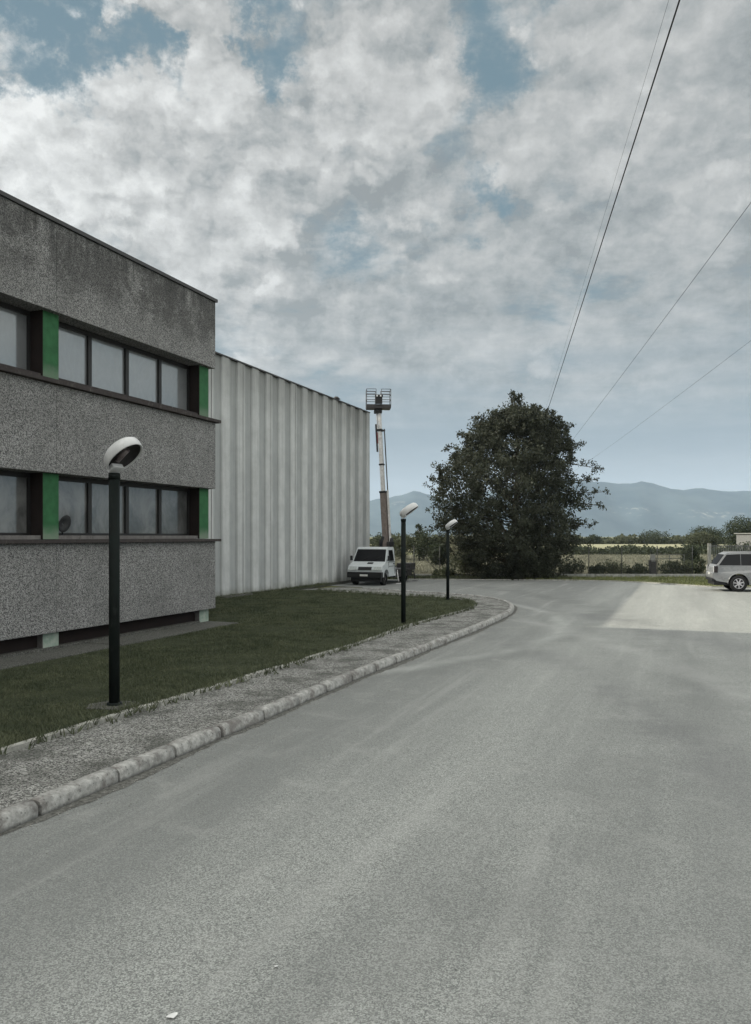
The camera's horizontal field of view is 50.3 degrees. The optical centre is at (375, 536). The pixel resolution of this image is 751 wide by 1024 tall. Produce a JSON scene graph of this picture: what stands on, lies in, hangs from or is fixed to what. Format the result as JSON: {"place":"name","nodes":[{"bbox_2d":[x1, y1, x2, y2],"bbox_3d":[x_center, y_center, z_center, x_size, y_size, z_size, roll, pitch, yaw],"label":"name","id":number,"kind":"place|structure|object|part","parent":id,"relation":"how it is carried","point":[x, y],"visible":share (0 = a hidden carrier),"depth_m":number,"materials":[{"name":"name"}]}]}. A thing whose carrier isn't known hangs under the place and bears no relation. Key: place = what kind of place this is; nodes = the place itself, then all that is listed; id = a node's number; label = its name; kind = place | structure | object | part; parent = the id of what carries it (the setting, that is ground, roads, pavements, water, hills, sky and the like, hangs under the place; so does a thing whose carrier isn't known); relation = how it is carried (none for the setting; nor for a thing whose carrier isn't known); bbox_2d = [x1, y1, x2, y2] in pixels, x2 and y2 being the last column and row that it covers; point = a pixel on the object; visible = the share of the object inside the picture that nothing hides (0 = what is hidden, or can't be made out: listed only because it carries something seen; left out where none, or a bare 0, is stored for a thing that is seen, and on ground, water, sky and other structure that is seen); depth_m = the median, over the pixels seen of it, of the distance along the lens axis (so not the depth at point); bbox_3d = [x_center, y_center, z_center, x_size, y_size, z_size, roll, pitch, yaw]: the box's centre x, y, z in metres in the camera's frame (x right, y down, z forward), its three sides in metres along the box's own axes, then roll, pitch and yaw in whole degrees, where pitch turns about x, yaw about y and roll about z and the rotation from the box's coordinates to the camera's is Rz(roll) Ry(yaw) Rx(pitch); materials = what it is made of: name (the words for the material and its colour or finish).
{"place":"outdoors","nodes":[
{"label":"outdoors","id":0,"kind":"place"},
{"bbox_2d":[0,589,469,747],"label":"lawn","id":1,"kind":"structure","parent":0,"point":[82,689],"depth_m":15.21,"materials":[{"name":"green plant"}]},
{"bbox_2d":[87,701,137,709],"bbox_3d":[-3.760,2.480,11.665,0.880,0.040,0.630,0,0,0],"label":"footing pad","id":2,"kind":"object","parent":1,"relation":"on","point":[101,707],"visible":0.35,"depth_m":11.56,"materials":[{"name":"concrete"}]},
{"bbox_2d":[104,437,142,705],"bbox_3d":[-3.663,0.520,11.609,0.614,3.909,0.457,0,0,30],"label":"garden lamp","id":3,"kind":"object","parent":2,"relation":"on","point":[122,453],"visible":1,"depth_m":11.63,"materials":[{"name":"metal"}]},
{"bbox_2d":[221,593,252,597],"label":"drain slab","id":4,"kind":"structure","parent":1,"relation":"on","point":[238,595],"depth_m":32.79,"materials":[{"name":"concrete"}]},
{"bbox_2d":[0,589,475,755],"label":"lawn edging","id":5,"kind":"object","parent":1,"relation":"on","point":[25,744],"visible":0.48,"depth_m":11.83,"materials":[{"name":"concrete"}]},
{"bbox_2d":[0,582,478,755],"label":"weeds","id":6,"kind":"object","parent":1,"relation":"on","point":[471,602],"visible":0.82,"depth_m":14.55,"materials":[{"name":"green plant"}]},
{"bbox_2d":[400,503,417,623],"bbox_3d":[0.934,0.768,22.312,0.536,3.413,0.399,0,0,14],"label":"garden lamp","id":7,"kind":"object","parent":1,"relation":"on","point":[408,510],"visible":0.94,"depth_m":22.29,"materials":[{"name":"metal"}]},
{"bbox_2d":[445,519,457,599],"bbox_3d":[2.955,0.907,31.145,0.492,3.135,0.367,0,0,22],"label":"garden lamp","id":8,"kind":"object","parent":1,"relation":"on","point":[450,524],"visible":1,"depth_m":31.14,"materials":[{"name":"metal"}]},
{"bbox_2d":[0,587,508,808],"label":"pavement","id":9,"kind":"structure","parent":0,"point":[26,773],"depth_m":11.02,"materials":[{"name":"grey gravel"}]},
{"bbox_2d":[0,579,750,1023],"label":"asphalt road","id":10,"kind":"structure","parent":0,"point":[538,811],"depth_m":6.60,"materials":[{"name":"grey asphalt"}]},
{"bbox_2d":[166,1012,177,1017],"bbox_3d":[-1.099,2.590,4.329,0.052,0.012,0.053,0,0,19],"label":"paper scrap","id":11,"kind":"object","parent":10,"relation":"on","point":[172,1015],"visible":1,"depth_m":4.32,"materials":[{"name":"white paper"}]},
{"bbox_2d":[0,587,513,832],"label":"kerb","id":12,"kind":"structure","parent":10,"relation":"on","point":[19,813],"depth_m":9.77,"materials":[{"name":"concrete"}]},
{"bbox_2d":[0,605,517,835],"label":"gutter silt","id":13,"kind":"object","parent":10,"relation":"on","point":[110,789],"visible":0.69,"depth_m":9.05,"materials":[{"name":"grey soil"}]},
{"bbox_2d":[0,602,553,896],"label":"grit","id":14,"kind":"object","parent":10,"relation":"on","point":[266,728],"visible":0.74,"depth_m":10.74,"materials":[{"name":"gravel"}]},
{"bbox_2d":[347,389,417,584],"bbox_3d":[0.379,-2.847,44.655,2.444,10.894,5.550,0,0,21],"label":"platform truck","id":15,"kind":"object","parent":10,"relation":"on","point":[372,564],"visible":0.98,"depth_m":44.57,"materials":[{"name":"white metal"}]},
{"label":"side window","id":16,"kind":"part","parent":15,"relation":"part of","materials":[{"name":"black glass"}]},
{"bbox_2d":[409,579,750,587],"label":"verge kerb","id":17,"kind":"structure","parent":10,"relation":"on","point":[574,580],"depth_m":46.79,"materials":[{"name":"concrete"}]},
{"bbox_2d":[706,551,750,591],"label":"parked car","id":18,"kind":"object","parent":10,"relation":"on","point":[724,568],"visible":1,"depth_m":37.55,"materials":[{"name":"silver metal"}]},
{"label":"rear window","id":19,"kind":"part","parent":18,"relation":"part of","materials":[{"name":"grey glass"}]},
{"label":"side window","id":20,"kind":"part","parent":18,"relation":"part of","materials":[{"name":"black glass"}]},
{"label":"side window","id":21,"kind":"part","parent":18,"relation":"part of","materials":[{"name":"black glass"}]},
{"bbox_2d":[0,0,750,500],"label":"sky","id":22,"kind":"structure","parent":0,"point":[409,198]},
{"bbox_2d":[302,537,748,589],"bbox_3d":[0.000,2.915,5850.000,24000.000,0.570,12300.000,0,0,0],"label":"ground","id":23,"kind":"structure","parent":0,"point":[572,578],"depth_m":47.62,"materials":[{"name":"green plant"}]},
{"bbox_2d":[0,190,237,669],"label":"office building","id":24,"kind":"structure","parent":23,"relation":"on","point":[104,346],"depth_m":18.64,"materials":[{"name":"concrete"}]},
{"bbox_2d":[0,470,30,534],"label":"window","id":25,"kind":"structure","parent":24,"relation":"in","point":[15,487],"depth_m":16.93,"materials":[{"name":"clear glass"}]},
{"bbox_2d":[0,301,30,370],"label":"window","id":26,"kind":"structure","parent":24,"relation":"in","point":[15,322],"depth_m":16.94,"materials":[{"name":"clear glass"}]},
{"bbox_2d":[59,515,70,534],"bbox_3d":[-7.032,-0.247,17.993,0.125,0.457,0.388,0,0,21],"label":"satellite dish","id":27,"kind":"object","parent":24,"relation":"on","point":[65,520],"visible":0.9,"depth_m":18.01,"materials":[{"name":"black plastic"}]},
{"bbox_2d":[59,476,89,534],"bbox_3d":[-7.057,-0.692,18.367,0.080,1.335,1.360,0,0,21],"label":"window","id":28,"kind":"structure","parent":24,"relation":"in","point":[74,493],"depth_m":18.61,"materials":[{"name":"grey glass"}]},
{"bbox_2d":[59,322,89,385],"bbox_3d":[-7.057,-4.177,18.367,0.080,1.345,1.360,0,0,21],"label":"window","id":29,"kind":"structure","parent":24,"relation":"in","point":[74,342],"depth_m":18.58,"materials":[{"name":"grey glass"}]},
{"bbox_2d":[90,479,126,534],"bbox_3d":[-6.564,-0.692,19.635,0.080,1.335,1.360,0,0,21],"label":"window","id":30,"kind":"structure","parent":24,"relation":"in","point":[99,489],"depth_m":19.47,"materials":[{"name":"grey glass"}]},
{"bbox_2d":[90,332,126,394],"bbox_3d":[-6.564,-4.177,19.635,0.080,1.345,1.360,0,0,21],"label":"window","id":31,"kind":"structure","parent":24,"relation":"in","point":[108,357],"depth_m":19.67,"materials":[{"name":"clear glass"}]},
{"bbox_2d":[127,483,159,534],"bbox_3d":[-6.073,-0.692,20.903,0.080,1.335,1.360,0,0,21],"label":"window","id":32,"kind":"structure","parent":24,"relation":"in","point":[143,500],"depth_m":20.94,"materials":[{"name":"grey glass"}]},
{"bbox_2d":[127,345,159,402],"bbox_3d":[-6.073,-4.177,20.903,0.080,1.345,1.360,0,0,21],"label":"window","id":33,"kind":"structure","parent":24,"relation":"in","point":[143,367],"depth_m":20.94,"materials":[{"name":"grey glass"}]},
{"bbox_2d":[160,486,189,534],"bbox_3d":[-5.579,-0.692,22.168,0.080,1.335,1.360,0,0,21],"label":"window","id":34,"kind":"structure","parent":24,"relation":"in","point":[174,501],"depth_m":22.21,"materials":[{"name":"grey glass"}]},
{"bbox_2d":[160,356,189,410],"bbox_3d":[-5.579,-4.177,22.168,0.080,1.345,1.360,0,0,21],"label":"window","id":35,"kind":"structure","parent":24,"relation":"in","point":[174,376],"depth_m":22.21,"materials":[{"name":"grey glass"}]},
{"bbox_2d":[208,351,369,597],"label":"warehouse hall","id":36,"kind":"structure","parent":23,"relation":"on","point":[289,500],"depth_m":37.38,"materials":[{"name":"metal"}]},
{"bbox_2d":[432,566,456,575],"bbox_3d":[4.324,2.264,50.639,1.684,0.851,1.444,0,0,0],"label":"shrub","id":37,"kind":"object","parent":23,"relation":"on","point":[439,572],"visible":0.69,"depth_m":50.51,"materials":[{"name":"green plant"}]},
{"bbox_2d":[449,549,478,575],"bbox_3d":[5.564,1.600,50.231,2.146,2.068,1.868,0,0,0],"label":"shrub","id":38,"kind":"object","parent":23,"relation":"on","point":[462,568],"visible":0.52,"depth_m":50.24,"materials":[{"name":"green plant"}]},
{"bbox_2d":[387,574,571,578],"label":"shaded verge","id":39,"kind":"structure","parent":23,"relation":"on","point":[431,576],"depth_m":48.99,"materials":[{"name":"green plant"}]},
{"bbox_2d":[423,390,610,579],"bbox_3d":[7.981,-3.231,49.768,10.148,11.880,9.854,0,0,-44],"label":"poplar tree","id":40,"kind":"object","parent":23,"relation":"on","point":[472,460],"visible":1,"depth_m":48.21,"materials":[{"name":"green plant"}]},
{"bbox_2d":[370,533,728,543],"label":"distant thicket","id":41,"kind":"object","parent":23,"relation":"on","point":[608,540],"visible":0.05,"depth_m":270.40,"materials":[{"name":"green plant"}]},
{"bbox_2d":[394,546,705,577],"bbox_3d":[8.300,1.615,51.000,25.600,2.030,0.180,0,0,0],"label":"chain link fence","id":42,"kind":"object","parent":23,"relation":"on","point":[621,574],"visible":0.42,"depth_m":50.97,"materials":[{"name":"metal"}]},
{"bbox_2d":[586,534,601,543],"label":"tree","id":43,"kind":"object","parent":23,"relation":"on","point":[593,538],"visible":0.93,"depth_m":266.62,"materials":[{"name":"green plant"}]},
{"bbox_2d":[587,563,606,573],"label":"shrub","id":44,"kind":"object","parent":23,"relation":"on","point":[599,569],"visible":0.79,"depth_m":51.85,"materials":[{"name":"green plant"}]},
{"bbox_2d":[535,543,731,554],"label":"hedgerow","id":45,"kind":"object","parent":23,"relation":"on","point":[637,550],"visible":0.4,"depth_m":113.66,"materials":[{"name":"green plant"}]},
{"bbox_2d":[526,575,750,586],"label":"verge grass","id":46,"kind":"structure","parent":23,"relation":"on","point":[695,581],"depth_m":47.47,"materials":[{"name":"green plant"}]},
{"bbox_2d":[649,554,655,573],"bbox_3d":[18.000,1.900,51.995,0.380,1.440,0.410,0,0,0],"label":"utility cabinet","id":47,"kind":"object","parent":23,"relation":"on","point":[652,565],"visible":0.72,"depth_m":51.80,"materials":[{"name":"metal"}]},
{"bbox_2d":[680,561,697,573],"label":"shrub","id":48,"kind":"object","parent":23,"relation":"on","point":[686,564],"visible":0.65,"depth_m":51.72,"materials":[{"name":"green plant"}]},
{"bbox_2d":[683,530,719,547],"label":"tree","id":49,"kind":"object","parent":23,"relation":"on","point":[700,538],"visible":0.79,"depth_m":122.98,"materials":[{"name":"green plant"}]},
{"bbox_2d":[707,543,750,574],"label":"steel gate","id":50,"kind":"structure","parent":23,"relation":"on","point":[709,546],"depth_m":50.76,"materials":[{"name":"metal"}]},
{"bbox_2d":[715,515,750,547],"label":"tree","id":51,"kind":"object","parent":23,"relation":"on","point":[735,526],"visible":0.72,"depth_m":117.44,"materials":[{"name":"green plant"}]},
{"bbox_2d":[370,544,726,551],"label":"crop field","id":52,"kind":"structure","parent":0,"point":[602,546],"depth_m":227.47,"materials":[{"name":"plant"}]},
{"bbox_2d":[612,535,633,543],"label":"tree","id":53,"kind":"object","parent":52,"relation":"on","point":[625,540],"visible":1,"depth_m":266.66,"materials":[{"name":"green plant"}]},
{"bbox_2d":[637,529,673,543],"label":"tree","id":54,"kind":"object","parent":52,"relation":"on","point":[653,535],"visible":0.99,"depth_m":264.96,"materials":[{"name":"green plant"}]},
{"bbox_2d":[676,536,688,543],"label":"tree","id":55,"kind":"object","parent":52,"relation":"on","point":[681,540],"visible":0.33,"depth_m":265.78,"materials":[{"name":"green plant"}]},
{"bbox_2d":[684,525,725,545],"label":"tree","id":56,"kind":"object","parent":52,"relation":"on","point":[704,529],"visible":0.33,"depth_m":147.21,"materials":[{"name":"green plant"}]},
{"bbox_2d":[370,479,750,536],"bbox_3d":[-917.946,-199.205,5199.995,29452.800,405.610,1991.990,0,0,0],"label":"mountains","id":57,"kind":"structure","parent":0,"point":[637,508],"depth_m":4673.47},
{"bbox_2d":[395,553,736,574],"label":"scrub field","id":58,"kind":"structure","parent":0,"point":[576,559],"depth_m":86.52,"materials":[{"name":"green plant"}]},
{"bbox_2d":[370,532,396,559],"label":"hedge bush","id":59,"kind":"object","parent":58,"relation":"on","point":[376,542],"visible":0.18,"depth_m":87.36,"materials":[{"name":"green plant"}]},
{"bbox_2d":[392,532,415,559],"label":"hedge bush","id":60,"kind":"object","parent":58,"relation":"on","point":[397,545],"visible":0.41,"depth_m":85.46,"materials":[{"name":"green plant"}]},
{"bbox_2d":[414,523,422,560],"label":"slender tree","id":61,"kind":"object","parent":58,"relation":"on","point":[418,526],"visible":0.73,"depth_m":84.91,"materials":[{"name":"green plant"}]},
{"bbox_2d":[407,528,435,560],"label":"hedge bush","id":62,"kind":"object","parent":58,"relation":"on","point":[423,542],"visible":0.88,"depth_m":83.43,"materials":[{"name":"green plant"}]},
{"bbox_2d":[430,534,445,544],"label":"hedge bush","id":63,"kind":"object","parent":58,"relation":"on","point":[443,540],"visible":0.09,"depth_m":85.55,"materials":[{"name":"green plant"}]},
{"bbox_2d":[427,543,452,566],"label":"hedge bush","id":64,"kind":"object","parent":58,"relation":"on","point":[434,555],"visible":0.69,"depth_m":67.54,"materials":[{"name":"green plant"}]},
{"bbox_2d":[449,533,487,562],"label":"hedge bush","id":65,"kind":"object","parent":58,"relation":"on","point":[455,546],"visible":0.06,"depth_m":65.78,"materials":[{"name":"green plant"}]},
{"bbox_2d":[560,558,587,573],"bbox_3d":[12.613,2.033,51.882,2.208,1.302,2.160,0,0,0],"label":"shrub","id":66,"kind":"object","parent":58,"relation":"on","point":[574,568],"visible":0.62,"depth_m":51.69,"materials":[{"name":"green plant"}]},
{"bbox_2d":[597,559,626,573],"bbox_3d":[15.433,2.101,52.150,1.931,1.283,1.614,0,0,24],"label":"shrub","id":67,"kind":"object","parent":58,"relation":"on","point":[617,568],"visible":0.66,"depth_m":51.96,"materials":[{"name":"green plant"}]},
{"bbox_2d":[624,562,648,573],"bbox_3d":[17.051,2.183,52.225,1.767,1.034,1.808,0,0,36],"label":"shrub","id":68,"kind":"object","parent":58,"relation":"on","point":[639,568],"visible":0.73,"depth_m":51.92,"materials":[{"name":"green plant"}]},
{"bbox_2d":[655,554,684,568],"bbox_3d":[19.350,1.900,52.620,1.944,1.440,0.077,0,0,-1],"label":"field hurdle","id":69,"kind":"object","parent":58,"relation":"on","point":[669,558],"visible":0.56,"depth_m":52.61,"materials":[{"name":"grey metal"}]},
{"bbox_2d":[656,560,685,573],"bbox_3d":[19.168,2.105,51.843,1.772,1.183,1.693,0,0,0],"label":"shrub","id":70,"kind":"object","parent":58,"relation":"on","point":[676,569],"visible":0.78,"depth_m":51.69,"materials":[{"name":"green plant"}]},
{"bbox_2d":[680,544,700,562],"bbox_3d":[24.605,1.607,62.532,1.687,2.055,1.685,0,0,0],"label":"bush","id":71,"kind":"object","parent":58,"relation":"on","point":[689,554],"visible":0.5,"depth_m":62.23,"materials":[{"name":"green plant"}]},
{"bbox_2d":[685,557,706,573],"bbox_3d":[20.978,2.005,52.533,1.379,1.427,1.551,0,0,-42],"label":"shrub","id":72,"kind":"object","parent":58,"relation":"on","point":[701,568],"visible":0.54,"depth_m":52.30,"materials":[{"name":"green plant"}]},
{"bbox_2d":[712,539,750,559],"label":"hedge plant","id":73,"kind":"object","parent":58,"relation":"on","point":[730,542],"visible":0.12,"depth_m":54.05,"materials":[{"name":"green plant"}]},
{"bbox_2d":[734,533,750,549],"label":"storage shed","id":74,"kind":"structure","parent":58,"relation":"on","point":[742,537],"depth_m":98.05,"materials":[{"name":"metal"}]},
{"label":"utility pole","id":75,"kind":"object","parent":58,"relation":"on","visible":0},
{"bbox_2d":[544,1,668,412],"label":"power line","id":76,"kind":"object","parent":75,"relation":"attached to","point":[618,167],"visible":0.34,"depth_m":15.74,"materials":[{"name":"black metal"}]},
{"bbox_2d":[544,0,679,419],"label":"power line","id":77,"kind":"object","parent":75,"relation":"attached to","point":[626,164],"visible":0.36,"depth_m":14.97,"materials":[{"name":"black metal"}]},
{"bbox_2d":[562,203,750,452],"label":"power line","id":78,"kind":"object","parent":75,"relation":"attached to","point":[679,298],"visible":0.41,"depth_m":22.91,"materials":[{"name":"grey metal"}]},
{"bbox_2d":[579,342,748,467],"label":"power line","id":79,"kind":"object","parent":75,"relation":"attached to","point":[682,392],"visible":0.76,"depth_m":37.73,"materials":[{"name":"grey metal"}]}
]}

